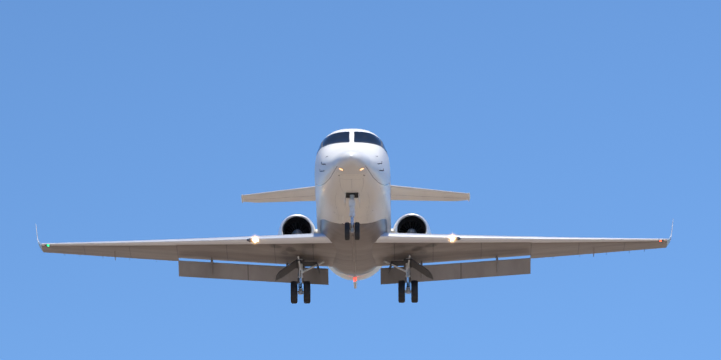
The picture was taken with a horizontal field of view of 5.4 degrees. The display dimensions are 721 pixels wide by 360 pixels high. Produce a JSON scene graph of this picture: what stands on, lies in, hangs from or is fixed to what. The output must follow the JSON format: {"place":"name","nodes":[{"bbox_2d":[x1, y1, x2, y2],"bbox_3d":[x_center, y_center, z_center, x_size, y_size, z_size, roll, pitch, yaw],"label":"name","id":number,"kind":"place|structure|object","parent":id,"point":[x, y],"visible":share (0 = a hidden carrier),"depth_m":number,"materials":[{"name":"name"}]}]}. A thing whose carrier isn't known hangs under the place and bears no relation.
{"place":"outdoors","nodes":[
{"label":"outdoors","id":0,"kind":"place"},
{"bbox_2d":[36,129,672,303],"bbox_3d":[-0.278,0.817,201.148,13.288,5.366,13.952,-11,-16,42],"label":"aircraft","id":1,"kind":"object","parent":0,"point":[353,192],"visible":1,"depth_m":199.49,"materials":[{"name":"paint"}]},
{"bbox_2d":[0,0,720,359],"label":"sky","id":2,"kind":"structure","parent":0,"point":[121,120],"materials":[{"name":"blue"}]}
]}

